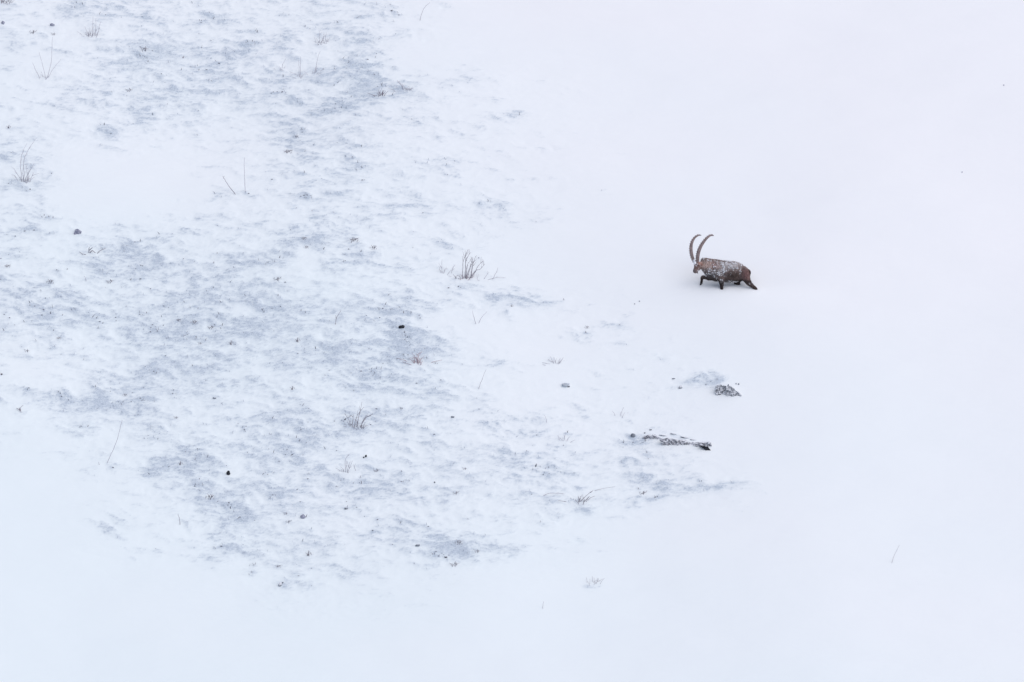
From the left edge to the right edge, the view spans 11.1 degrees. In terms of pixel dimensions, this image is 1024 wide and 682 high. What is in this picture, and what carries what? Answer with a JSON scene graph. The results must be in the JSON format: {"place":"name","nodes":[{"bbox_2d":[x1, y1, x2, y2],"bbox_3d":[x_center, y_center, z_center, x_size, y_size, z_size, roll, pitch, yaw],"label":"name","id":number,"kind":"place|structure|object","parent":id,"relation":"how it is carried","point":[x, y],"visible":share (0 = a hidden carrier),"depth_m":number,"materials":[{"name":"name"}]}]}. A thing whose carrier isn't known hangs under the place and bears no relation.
{"place":"outdoors","nodes":[
{"label":"outdoors","id":0,"kind":"place"},
{"bbox_2d":[0,0,1023,681],"bbox_3d":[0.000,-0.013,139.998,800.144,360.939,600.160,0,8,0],"label":"snow slope","id":1,"kind":"structure","parent":0,"point":[806,162],"depth_m":139.98,"materials":[{"name":"white snow"}]},
{"bbox_2d":[13,139,38,182],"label":"leafless shrub","id":2,"kind":"object","parent":1,"relation":"on","point":[27,176],"visible":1,"depth_m":145.32,"materials":[{"name":"brown plant"}]},
{"bbox_2d":[34,38,56,78],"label":"leafless shrub","id":3,"kind":"object","parent":1,"relation":"on","point":[43,68],"visible":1,"depth_m":149.19,"materials":[{"name":"brown plant"}]},
{"bbox_2d":[74,229,81,234],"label":"stone","id":4,"kind":"object","parent":1,"relation":"on","point":[77,231],"visible":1,"depth_m":143.54,"materials":[{"name":"grey stone"}]},
{"bbox_2d":[78,22,100,36],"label":"leafless shrub","id":5,"kind":"object","parent":1,"relation":"on","point":[92,31],"visible":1,"depth_m":150.75,"materials":[{"name":"plant"}]},
{"bbox_2d":[291,56,304,77],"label":"grass clump","id":6,"kind":"object","parent":1,"relation":"on","point":[300,69],"visible":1,"depth_m":149.33,"materials":[{"name":"beige plant"}]},
{"bbox_2d":[314,32,328,44],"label":"leafless shrub","id":7,"kind":"object","parent":1,"relation":"on","point":[322,38],"visible":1,"depth_m":150.50,"materials":[{"name":"brown plant"}]},
{"bbox_2d":[336,454,355,472],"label":"leafless shrub","id":8,"kind":"object","parent":1,"relation":"on","point":[346,466],"visible":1,"depth_m":135.98,"materials":[{"name":"plant"}]},
{"bbox_2d":[3,2,701,585],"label":"dead stalks","id":9,"kind":"object","parent":1,"relation":"on","point":[305,312],"visible":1,"depth_m":140.35,"materials":[{"name":"brown plant"}]},
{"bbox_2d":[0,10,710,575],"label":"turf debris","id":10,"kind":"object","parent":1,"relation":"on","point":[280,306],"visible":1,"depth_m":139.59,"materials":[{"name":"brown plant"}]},
{"bbox_2d":[5,2,709,565],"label":"grass stubble","id":11,"kind":"object","parent":1,"relation":"on","point":[263,322],"depth_m":140.55,"materials":[{"name":"beige plant"}]},
{"bbox_2d":[343,403,372,428],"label":"leafless shrub","id":12,"kind":"object","parent":1,"relation":"on","point":[361,427],"visible":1,"depth_m":137.27,"materials":[{"name":"plant"}]},
{"bbox_2d":[398,351,439,364],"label":"russet tuft","id":13,"kind":"object","parent":1,"relation":"on","point":[418,361],"visible":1,"depth_m":139.29,"materials":[{"name":"plant"}]},
{"bbox_2d":[455,250,484,279],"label":"leafless shrub","id":14,"kind":"object","parent":1,"relation":"on","point":[466,274],"visible":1,"depth_m":142.07,"materials":[{"name":"brown plant"}]},
{"bbox_2d":[558,492,593,504],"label":"leafless shrub","id":15,"kind":"object","parent":1,"relation":"on","point":[582,499],"visible":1,"depth_m":135.08,"materials":[{"name":"plant"}]},
{"bbox_2d":[643,433,711,450],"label":"rock ledge","id":16,"kind":"object","parent":1,"relation":"on","point":[670,441],"visible":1,"depth_m":136.80,"materials":[{"name":"stone"}]},
{"bbox_2d":[715,384,726,395],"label":"boulder","id":17,"kind":"object","parent":1,"relation":"on","point":[720,389],"visible":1,"depth_m":138.29,"materials":[{"name":"stone"}]},
{"bbox_2d":[689,234,757,289],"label":"ibex","id":18,"kind":"object","parent":1,"relation":"on","point":[720,271],"visible":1,"depth_m":141.37,"materials":[{"name":"fur"}]},
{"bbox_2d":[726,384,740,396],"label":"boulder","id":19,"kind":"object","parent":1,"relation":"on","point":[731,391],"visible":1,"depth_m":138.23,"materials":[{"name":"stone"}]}
]}

